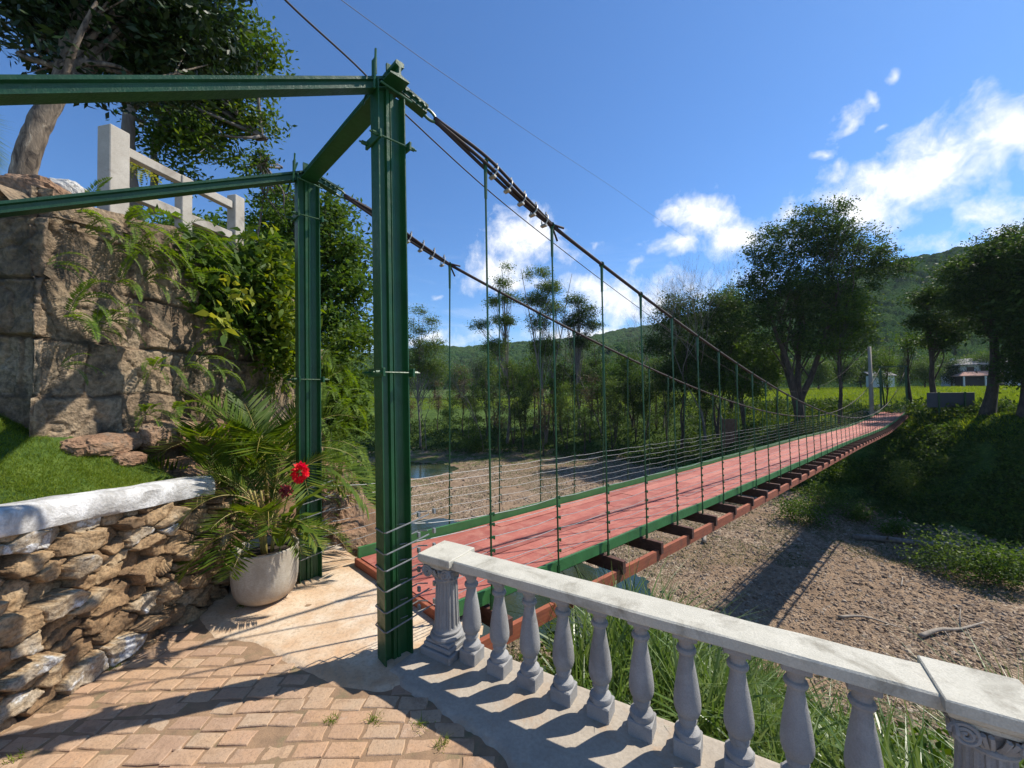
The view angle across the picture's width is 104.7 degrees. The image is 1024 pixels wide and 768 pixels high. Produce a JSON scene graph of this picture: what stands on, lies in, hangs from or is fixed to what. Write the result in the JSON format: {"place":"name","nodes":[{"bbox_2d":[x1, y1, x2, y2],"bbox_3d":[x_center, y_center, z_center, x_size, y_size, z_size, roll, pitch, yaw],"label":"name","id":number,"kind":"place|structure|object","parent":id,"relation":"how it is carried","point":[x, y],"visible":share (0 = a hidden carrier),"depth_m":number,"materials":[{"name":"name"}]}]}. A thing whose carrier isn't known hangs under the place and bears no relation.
{"place":"outdoors","nodes":[
{"label":"outdoors","id":0,"kind":"place"},
{"bbox_2d":[0,413,179,503],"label":"lawn ground","id":1,"kind":"structure","parent":0,"point":[54,441],"depth_m":2.44,"materials":[{"name":"plant"}]},
{"bbox_2d":[59,432,142,456],"bbox_3d":[-2.959,0.445,2.841,0.280,0.186,0.545,0,-1,-6],"label":"boulder","id":2,"kind":"object","parent":1,"relation":"on","point":[106,444],"visible":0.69,"depth_m":2.74,"materials":[{"name":"stone"}]},
{"bbox_2d":[110,451,147,466],"bbox_3d":[-2.813,0.551,2.891,0.177,0.111,0.258,0,-1,-11],"label":"boulder","id":3,"kind":"object","parent":1,"relation":"on","point":[132,458],"visible":0.84,"depth_m":2.84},
{"bbox_2d":[131,419,196,450],"bbox_3d":[-2.980,0.431,3.352,0.298,0.272,0.544,-1,-1,6],"label":"boulder","id":4,"kind":"object","parent":1,"relation":"on","point":[152,433],"visible":0.66,"depth_m":3.22,"materials":[{"name":"stone"}]},
{"bbox_2d":[0,587,507,767],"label":"brick paving","id":5,"kind":"structure","parent":0,"point":[163,747],"depth_m":1.92,"materials":[{"name":"brick"}]},
{"bbox_2d":[213,459,375,584],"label":"earth bank","id":6,"kind":"structure","parent":0,"point":[371,538],"depth_m":4.29,"materials":[{"name":"soil"}]},
{"bbox_2d":[157,455,214,477],"bbox_3d":[-2.814,0.778,3.390,0.414,0.311,0.430,0,-1,-23],"label":"boulder","id":7,"kind":"object","parent":6,"relation":"on","point":[188,471],"visible":0.27,"depth_m":3.26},
{"bbox_2d":[147,418,295,502],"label":"areca palm","id":8,"kind":"object","parent":6,"relation":"on","point":[195,448],"visible":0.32,"depth_m":3.33,"materials":[{"name":"green plant"}]},
{"bbox_2d":[322,491,355,533],"bbox_3d":[-2.160,1.670,4.673,0.578,0.812,0.570,0,-1,-29],"label":"boulder","id":9,"kind":"object","parent":6,"relation":"on","point":[342,513],"visible":0.24,"depth_m":4.54,"materials":[{"name":"stone"}]},
{"bbox_2d":[322,516,367,556],"bbox_3d":[-1.894,1.755,4.464,0.389,0.435,0.504,-1,-1,38],"label":"boulder","id":10,"kind":"object","parent":6,"relation":"on","point":[352,524],"visible":0.45,"depth_m":4.39,"materials":[{"name":"stone"}]},
{"bbox_2d":[321,388,374,474],"bbox_3d":[-2.557,0.718,5.784,1.055,1.337,1.296,-1,-1,0],"label":"fern bush","id":11,"kind":"object","parent":6,"relation":"on","point":[338,424],"visible":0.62,"depth_m":5.76,"materials":[{"name":"plant"}]},
{"bbox_2d":[0,0,1023,352],"label":"sky","id":12,"kind":"structure","parent":0,"point":[714,118],"materials":[{"name":"blue"}]},
{"bbox_2d":[366,462,717,672],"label":"river water","id":13,"kind":"structure","parent":0,"point":[424,470],"depth_m":16.45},
{"bbox_2d":[350,302,755,389],"bbox_3d":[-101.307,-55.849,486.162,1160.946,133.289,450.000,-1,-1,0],"label":"hills","id":14,"kind":"structure","parent":0,"point":[615,337],"depth_m":400.47,"materials":[{"name":"plant"}]},
{"bbox_2d":[327,387,1023,759],"bbox_3d":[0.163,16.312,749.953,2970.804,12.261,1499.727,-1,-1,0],"label":"ground","id":15,"kind":"structure","parent":0,"point":[513,457],"depth_m":21.02,"materials":[{"name":"gravel"}]},
{"bbox_2d":[0,184,129,233],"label":"terrace soil","id":16,"kind":"structure","parent":15,"relation":"on","point":[10,193],"depth_m":2.57,"materials":[{"name":"soil"}]},
{"bbox_2d":[0,173,71,197],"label":"boulder","id":17,"kind":"object","parent":16,"relation":"on","point":[19,181],"visible":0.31,"depth_m":2.73,"materials":[{"name":"stone"}]},
{"bbox_2d":[0,0,269,174],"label":"broadleaf tree","id":18,"kind":"object","parent":16,"relation":"on","point":[97,37],"visible":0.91,"depth_m":3.72,"materials":[{"name":"green plant"}]},
{"bbox_2d":[107,0,299,220],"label":"broadleaf tree","id":19,"kind":"object","parent":16,"relation":"on","point":[195,134],"visible":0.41,"depth_m":6.05,"materials":[{"name":"green plant"}]},
{"bbox_2d":[0,185,326,464],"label":"block wall","id":20,"kind":"structure","parent":15,"relation":"on","point":[43,392],"depth_m":2.94,"materials":[{"name":"stone"}]},
{"bbox_2d":[62,278,101,341],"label":"fern","id":21,"kind":"object","parent":20,"relation":"attached to","point":[92,323],"visible":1,"depth_m":2.70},
{"bbox_2d":[74,177,114,237],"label":"fern","id":22,"kind":"object","parent":20,"relation":"attached to","point":[92,212],"visible":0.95,"depth_m":2.85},
{"bbox_2d":[115,251,144,301],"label":"fern","id":23,"kind":"object","parent":20,"relation":"attached to","point":[134,255],"visible":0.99,"depth_m":3.07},
{"bbox_2d":[123,231,182,278],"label":"fern","id":24,"kind":"object","parent":20,"relation":"attached to","point":[143,244],"visible":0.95,"depth_m":3.31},
{"bbox_2d":[124,205,188,260],"bbox_3d":[-2.942,-1.237,3.271,0.409,0.370,0.462,0,-1,-40],"label":"fern","id":25,"kind":"object","parent":20,"relation":"attached to","point":[130,215],"visible":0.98,"depth_m":3.20,"materials":[{"name":"plant"}]},
{"bbox_2d":[133,403,181,433],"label":"fern","id":26,"kind":"object","parent":20,"relation":"attached to","point":[144,407],"visible":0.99,"depth_m":3.20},
{"bbox_2d":[97,124,244,246],"bbox_3d":[-3.390,-1.815,4.065,0.150,0.850,1.336,-1,-1,13],"label":"concrete railing","id":27,"kind":"object","parent":20,"relation":"on","point":[116,154],"visible":0.63,"depth_m":3.70,"materials":[{"name":"concrete"}]},
{"bbox_2d":[182,235,238,282],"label":"fern","id":28,"kind":"object","parent":20,"relation":"attached to","point":[221,251],"visible":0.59,"depth_m":3.89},
{"bbox_2d":[183,266,238,312],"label":"fern","id":29,"kind":"object","parent":20,"relation":"attached to","point":[188,273],"visible":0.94,"depth_m":3.72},
{"bbox_2d":[151,204,323,387],"bbox_3d":[-3.033,-0.925,4.489,1.085,1.960,2.066,-1,-1,17],"label":"climbing plant","id":30,"kind":"object","parent":20,"relation":"attached to","point":[242,258],"visible":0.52,"depth_m":4.17,"materials":[{"name":"green plant"}]},
{"bbox_2d":[194,273,255,336],"bbox_3d":[-2.765,-0.779,3.819,0.406,0.655,0.457,-1,-1,0],"label":"variegated plant","id":31,"kind":"object","parent":30,"relation":"hanging from","point":[227,321],"visible":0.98,"depth_m":3.83,"materials":[{"name":"green plant"}]},
{"bbox_2d":[233,222,326,393],"bbox_3d":[-2.670,-0.858,4.661,0.834,1.961,1.121,-1,-1,16],"label":"climbing plant","id":32,"kind":"object","parent":20,"relation":"attached to","point":[286,361],"visible":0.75,"depth_m":4.46,"materials":[{"name":"green plant"}]},
{"bbox_2d":[294,338,368,414],"bbox_3d":[-2.789,-0.114,6.146,1.212,1.270,1.140,0,-1,-37],"label":"fern bush","id":33,"kind":"object","parent":20,"relation":"on","point":[342,376],"visible":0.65,"depth_m":6.22,"materials":[{"name":"plant"}]},
{"bbox_2d":[143,197,268,244],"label":"tree","id":34,"kind":"object","parent":15,"relation":"on","point":[169,222],"visible":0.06,"depth_m":12.53,"materials":[{"name":"green plant"}]},
{"bbox_2d":[144,363,375,578],"bbox_3d":[-2.367,0.625,3.812,2.377,1.770,2.171,-1,-1,0],"label":"areca palm","id":35,"kind":"object","parent":15,"relation":"on","point":[242,425],"visible":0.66,"depth_m":3.64,"materials":[{"name":"green plant"}]},
{"bbox_2d":[233,142,293,242],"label":"slender tree","id":36,"kind":"object","parent":15,"relation":"on","point":[263,166],"visible":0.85,"depth_m":7.24,"materials":[{"name":"green plant"}]},
{"bbox_2d":[216,158,373,369],"bbox_3d":[-4.677,-2.050,8.919,4.225,6.204,3.079,-1,-1,0],"label":"tree","id":37,"kind":"object","parent":15,"relation":"on","point":[341,263],"visible":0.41,"depth_m":8.71,"materials":[{"name":"green plant"}]},
{"bbox_2d":[321,316,374,457],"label":"bank tree","id":38,"kind":"object","parent":15,"relation":"on","point":[340,351],"visible":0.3,"depth_m":7.31,"materials":[{"name":"green plant"}]},
{"bbox_2d":[408,303,450,448],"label":"eucalyptus","id":39,"kind":"object","parent":15,"relation":"on","point":[419,360],"visible":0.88,"depth_m":49.78,"materials":[{"name":"green plant"}]},
{"bbox_2d":[454,420,487,452],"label":"bush","id":40,"kind":"object","parent":15,"relation":"on","point":[473,441],"visible":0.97,"depth_m":46.48,"materials":[{"name":"green plant"}]},
{"bbox_2d":[459,382,487,433],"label":"slender tree","id":41,"kind":"object","parent":15,"relation":"on","point":[475,407],"visible":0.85,"depth_m":48.89,"materials":[{"name":"green plant"}]},
{"bbox_2d":[463,360,504,437],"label":"slender tree","id":42,"kind":"object","parent":15,"relation":"on","point":[482,382],"visible":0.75,"depth_m":51.85,"materials":[{"name":"green plant"}]},
{"bbox_2d":[466,260,524,443],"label":"eucalyptus","id":43,"kind":"object","parent":15,"relation":"on","point":[507,320],"visible":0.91,"depth_m":49.90,"materials":[{"name":"green plant"}]},
{"bbox_2d":[492,358,532,443],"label":"slender tree","id":44,"kind":"object","parent":15,"relation":"on","point":[512,387],"visible":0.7,"depth_m":49.83,"materials":[{"name":"green plant"}]},
{"bbox_2d":[507,381,534,452],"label":"slender tree","id":45,"kind":"object","parent":15,"relation":"on","point":[516,412],"visible":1,"depth_m":46.76,"materials":[{"name":"green plant"}]},
{"bbox_2d":[519,354,547,435],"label":"slender tree","id":46,"kind":"object","parent":15,"relation":"on","point":[531,373],"visible":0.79,"depth_m":51.77,"materials":[{"name":"green plant"}]},
{"bbox_2d":[529,385,558,455],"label":"slender tree","id":47,"kind":"object","parent":15,"relation":"on","point":[545,411],"visible":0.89,"depth_m":44.91,"materials":[{"name":"green plant"}]},
{"bbox_2d":[517,265,571,444],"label":"eucalyptus","id":48,"kind":"object","parent":15,"relation":"on","point":[540,300],"visible":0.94,"depth_m":48.66,"materials":[{"name":"green plant"}]},
{"bbox_2d":[539,362,570,446],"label":"slender tree","id":49,"kind":"object","parent":15,"relation":"on","point":[551,383],"visible":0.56,"depth_m":47.89,"materials":[{"name":"green plant"}]},
{"bbox_2d":[541,340,583,430],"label":"slender tree","id":50,"kind":"object","parent":15,"relation":"on","point":[560,369],"visible":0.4,"depth_m":51.42,"materials":[{"name":"green plant"}]},
{"bbox_2d":[549,380,579,449],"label":"slender tree","id":51,"kind":"object","parent":15,"relation":"on","point":[561,399],"visible":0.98,"depth_m":45.84,"materials":[{"name":"green plant"}]},
{"bbox_2d":[559,291,608,435],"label":"eucalyptus","id":52,"kind":"object","parent":15,"relation":"on","point":[575,321],"visible":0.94,"depth_m":49.77,"materials":[{"name":"green plant"}]},
{"bbox_2d":[570,396,600,455],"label":"slender tree","id":53,"kind":"object","parent":15,"relation":"on","point":[584,418],"visible":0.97,"depth_m":42.77,"materials":[{"name":"green plant"}]},
{"bbox_2d":[581,340,612,420],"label":"slender tree","id":54,"kind":"object","parent":15,"relation":"on","point":[595,371],"visible":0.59,"depth_m":53.85,"materials":[{"name":"green plant"}]},
{"bbox_2d":[596,375,626,449],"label":"slender tree","id":55,"kind":"object","parent":15,"relation":"on","point":[611,399],"visible":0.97,"depth_m":43.86,"materials":[{"name":"green plant"}]},
{"bbox_2d":[601,346,650,429],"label":"tree","id":56,"kind":"object","parent":15,"relation":"on","point":[623,362],"visible":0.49,"depth_m":47.67,"materials":[{"name":"green plant"}]},
{"bbox_2d":[618,364,648,442],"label":"slender tree","id":57,"kind":"object","parent":15,"relation":"on","point":[631,396],"visible":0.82,"depth_m":44.79,"materials":[{"name":"green plant"}]},
{"bbox_2d":[628,375,656,443],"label":"slender tree","id":58,"kind":"object","parent":15,"relation":"on","point":[646,397],"visible":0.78,"depth_m":43.81,"materials":[{"name":"green plant"}]},
{"bbox_2d":[645,366,690,445],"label":"slender tree","id":59,"kind":"object","parent":15,"relation":"on","point":[664,402],"visible":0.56,"depth_m":42.81,"materials":[{"name":"green plant"}]},
{"bbox_2d":[326,394,1023,545],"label":"bank vegetation","id":60,"kind":"object","parent":15,"relation":"on","point":[958,410],"visible":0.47,"depth_m":28.25,"materials":[{"name":"green plant"}]},
{"bbox_2d":[635,286,718,448],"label":"tree","id":61,"kind":"object","parent":15,"relation":"on","point":[652,342],"visible":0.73,"depth_m":40.53,"materials":[{"name":"green plant"}]},
{"bbox_2d":[630,264,733,418],"bbox_3d":[17.548,-3.675,41.189,9.093,17.074,19.904,-1,-1,0],"label":"bare tree","id":62,"kind":"object","parent":15,"relation":"on","point":[690,308],"visible":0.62,"depth_m":37.88,"materials":[{"name":"grey plant"}]},
{"bbox_2d":[361,385,1023,442],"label":"meadow grass","id":63,"kind":"structure","parent":15,"relation":"on","point":[922,391],"depth_m":49.65,"materials":[{"name":"plant"}]},
{"bbox_2d":[640,241,778,444],"bbox_3d":[20.544,-4.525,40.489,15.412,21.724,14.340,-1,-1,0],"label":"bare tree","id":64,"kind":"object","parent":15,"relation":"on","point":[702,417],"visible":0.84,"depth_m":39.26,"materials":[{"name":"grey plant"}]},
{"bbox_2d":[411,457,1023,760],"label":"river pebbles","id":65,"kind":"object","parent":15,"relation":"on","point":[865,634],"visible":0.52,"depth_m":14.66,"materials":[{"name":"gravel"}]},
{"bbox_2d":[676,280,766,438],"bbox_3d":[20.528,-2.329,38.898,9.164,15.815,6.839,-1,-1,0],"label":"tree","id":66,"kind":"object","parent":15,"relation":"on","point":[728,306],"visible":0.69,"depth_m":38.54,"materials":[{"name":"green plant"}]},
{"bbox_2d":[509,639,951,767],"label":"edge grass","id":67,"kind":"structure","parent":15,"relation":"on","point":[546,665],"depth_m":2.81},
{"bbox_2d":[517,610,953,767],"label":"creeping weeds","id":68,"kind":"object","parent":15,"relation":"on","point":[939,744],"visible":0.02,"depth_m":2.80,"materials":[{"name":"green plant"}]},
{"bbox_2d":[706,329,794,429],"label":"tree","id":69,"kind":"object","parent":15,"relation":"on","point":[762,367],"visible":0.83,"depth_m":36.49,"materials":[{"name":"green plant"}]},
{"bbox_2d":[506,534,1023,767],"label":"tall grass","id":70,"kind":"structure","parent":15,"relation":"on","point":[712,675],"depth_m":2.48,"materials":[{"name":"plant"}]},
{"bbox_2d":[772,492,847,530],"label":"bush","id":71,"kind":"object","parent":15,"relation":"on","point":[795,506],"visible":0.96,"depth_m":22.17,"materials":[{"name":"green plant"}]},
{"bbox_2d":[794,356,836,388],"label":"round tree","id":72,"kind":"object","parent":15,"relation":"on","point":[823,368],"visible":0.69,"depth_m":81.07,"materials":[{"name":"green plant"}]},
{"bbox_2d":[716,188,924,423],"bbox_3d":[27.105,-6.447,33.812,17.344,20.068,7.977,-1,-1,0],"label":"spreading tree","id":73,"kind":"object","parent":15,"relation":"on","point":[826,249],"visible":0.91,"depth_m":33.52,"materials":[{"name":"green plant"}]},
{"bbox_2d":[791,477,872,521],"bbox_3d":[19.235,7.064,23.915,4.170,2.872,3.684,-1,-1,0],"label":"bush","id":74,"kind":"object","parent":15,"relation":"on","point":[837,500],"visible":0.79,"depth_m":23.71,"materials":[{"name":"green plant"}]},
{"bbox_2d":[826,354,862,388],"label":"round tree","id":75,"kind":"object","parent":15,"relation":"on","point":[847,373],"visible":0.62,"depth_m":84.80,"materials":[{"name":"green plant"}]},
{"bbox_2d":[799,284,897,424],"bbox_3d":[27.085,-2.264,32.246,7.091,11.603,5.043,-1,-1,0],"label":"leafy tree","id":76,"kind":"object","parent":15,"relation":"on","point":[846,322],"visible":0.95,"depth_m":31.75,"materials":[{"name":"green plant"}]},
{"bbox_2d":[820,456,884,486],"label":"bush","id":77,"kind":"object","parent":15,"relation":"on","point":[849,470],"visible":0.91,"depth_m":26.64,"materials":[{"name":"green plant"}]},
{"bbox_2d":[868,347,873,414],"bbox_3d":[26.862,0.576,29.489,0.303,6.748,0.303,1,-2,-45],"label":"utility pole","id":78,"kind":"object","parent":15,"relation":"on","point":[870,376],"visible":0.52,"depth_m":29.43,"materials":[{"name":"concrete"}]},
{"bbox_2d":[284,0,868,391],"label":"suspended cable","id":79,"kind":"object","parent":78,"relation":"hanging from","point":[320,32],"visible":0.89,"depth_m":4.31,"materials":[{"name":"metal"}]},
{"bbox_2d":[849,347,903,387],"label":"round tree","id":80,"kind":"object","parent":15,"relation":"on","point":[880,354],"visible":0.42,"depth_m":79.34,"materials":[{"name":"green plant"}]},
{"bbox_2d":[866,345,901,406],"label":"slender tree","id":81,"kind":"object","parent":15,"relation":"on","point":[885,363],"visible":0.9,"depth_m":32.85,"materials":[{"name":"green plant"}]},
{"bbox_2d":[879,458,931,497],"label":"bush","id":82,"kind":"object","parent":15,"relation":"on","point":[900,481],"visible":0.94,"depth_m":23.79,"materials":[{"name":"green plant"}]},
{"bbox_2d":[791,415,1023,528],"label":"bank shrubs","id":83,"kind":"object","parent":15,"relation":"on","point":[976,508],"visible":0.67,"depth_m":22.09,"materials":[{"name":"green plant"}]},
{"bbox_2d":[852,534,964,547],"bbox_3d":[19.137,7.573,19.095,4.111,0.528,0.774,-1,-1,20],"label":"fallen log","id":84,"kind":"object","parent":15,"relation":"on","point":[880,538],"visible":0.73,"depth_m":19.36,"materials":[{"name":"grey wood"}]},
{"bbox_2d":[887,331,936,408],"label":"tall tree","id":85,"kind":"object","parent":15,"relation":"on","point":[906,340],"visible":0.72,"depth_m":30.60,"materials":[{"name":"green plant"}]},
{"bbox_2d":[900,358,949,387],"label":"round tree","id":86,"kind":"object","parent":15,"relation":"on","point":[922,368],"visible":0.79,"depth_m":75.79,"materials":[{"name":"green plant"}]},
{"bbox_2d":[887,282,982,415],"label":"tall tree","id":87,"kind":"object","parent":15,"relation":"on","point":[945,340],"visible":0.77,"depth_m":27.84,"materials":[{"name":"green plant"}]},
{"bbox_2d":[927,392,974,417],"bbox_3d":[29.961,1.593,26.939,2.450,2.100,0.115,-1,-1,21],"label":"sign board","id":88,"kind":"object","parent":15,"relation":"on","point":[938,399],"visible":0.85,"depth_m":26.97,"materials":[{"name":"grey paint"}]},
{"bbox_2d":[934,354,969,385],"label":"round tree","id":89,"kind":"object","parent":15,"relation":"on","point":[950,370],"visible":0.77,"depth_m":87.46,"materials":[{"name":"green plant"}]},
{"bbox_2d":[891,523,1014,590],"bbox_3d":[17.972,6.959,16.399,3.682,2.591,3.628,0,-1,-37],"label":"bush","id":90,"kind":"object","parent":15,"relation":"on","point":[939,557],"visible":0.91,"depth_m":16.15,"materials":[{"name":"green plant"}]},
{"bbox_2d":[909,218,1023,416],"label":"tall tree","id":91,"kind":"object","parent":15,"relation":"on","point":[969,293],"visible":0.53,"depth_m":24.84,"materials":[{"name":"green plant"}]},
{"bbox_2d":[931,538,1023,587],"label":"bush","id":92,"kind":"object","parent":15,"relation":"on","point":[995,558],"visible":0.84,"depth_m":15.16,"materials":[{"name":"green plant"}]},
{"bbox_2d":[939,358,1019,386],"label":"house","id":93,"kind":"structure","parent":15,"relation":"on","point":[972,377],"depth_m":84.31,"materials":[{"name":"grey tile"}]},
{"bbox_2d":[958,242,1023,346],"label":"tall tree","id":94,"kind":"object","parent":15,"relation":"on","point":[1020,302],"visible":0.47,"depth_m":23.26,"materials":[{"name":"green plant"}]},
{"bbox_2d":[965,224,1023,417],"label":"tall tree","id":95,"kind":"object","parent":15,"relation":"on","point":[1014,358],"visible":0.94,"depth_m":23.22,"materials":[{"name":"green plant"}]},
{"bbox_2d":[968,540,1023,590],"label":"bush","id":96,"kind":"object","parent":15,"relation":"on","point":[1009,565],"visible":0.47,"depth_m":15.09,"materials":[{"name":"green plant"}]},
{"bbox_2d":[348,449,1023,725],"bbox_3d":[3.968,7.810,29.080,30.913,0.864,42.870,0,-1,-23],"label":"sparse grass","id":97,"kind":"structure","parent":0,"point":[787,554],"depth_m":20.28,"materials":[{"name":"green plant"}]},
{"bbox_2d":[586,240,1021,390],"bbox_3d":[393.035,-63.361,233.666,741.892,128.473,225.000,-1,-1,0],"label":"hills","id":98,"kind":"structure","parent":0,"point":[893,315],"depth_m":169.97,"materials":[{"name":"plant"}]},
{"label":"landing base","id":99,"kind":"structure","parent":0,"visible":0},
{"bbox_2d":[0,476,235,732],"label":"dry stone wall","id":100,"kind":"structure","parent":99,"relation":"on","point":[90,591],"depth_m":2.22,"materials":[{"name":"stone"}]},
{"bbox_2d":[200,545,482,691],"bbox_3d":[-1.630,1.685,3.102,3.014,0.038,1.409,-1,-1,40],"label":"concrete apron","id":101,"kind":"object","parent":99,"relation":"on","point":[329,635],"visible":0.48,"depth_m":2.71,"materials":[{"name":"concrete"}]},
{"bbox_2d":[230,535,298,606],"bbox_3d":[-1.930,1.470,3.093,0.466,0.408,0.466,-1,-1,0],"label":"flower pot","id":102,"kind":"object","parent":101,"relation":"on","point":[268,578],"visible":0.74,"depth_m":2.92,"materials":[{"name":"ceramic"}]},
{"bbox_2d":[171,449,352,585],"bbox_3d":[-1.942,1.014,3.093,1.275,1.008,1.326,-1,-1,0],"label":"potted palm","id":103,"kind":"object","parent":102,"relation":"in","point":[263,509],"visible":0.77,"depth_m":3.00,"materials":[{"name":"green plant"}]},
{"bbox_2d":[230,461,329,551],"bbox_3d":[-1.742,0.941,2.935,0.791,0.727,0.306,-1,-1,0],"label":"red ginger","id":104,"kind":"object","parent":102,"relation":"on","point":[287,489],"visible":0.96,"depth_m":2.98,"materials":[{"name":"green plant"}]},
{"bbox_2d":[0,48,908,666],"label":"suspension bridge","id":105,"kind":"structure","parent":101,"relation":"on","point":[570,530],"depth_m":3.36,"materials":[{"name":"green paint"}]},
{"bbox_2d":[390,647,779,767],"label":"concrete ledge","id":106,"kind":"object","parent":99,"relation":"on","point":[510,721],"visible":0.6,"depth_m":1.88,"materials":[{"name":"concrete"}]},
{"bbox_2d":[418,540,1023,767],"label":"balustrade","id":107,"kind":"object","parent":106,"relation":"on","point":[983,712],"visible":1,"depth_m":1.68,"materials":[{"name":"stone"}]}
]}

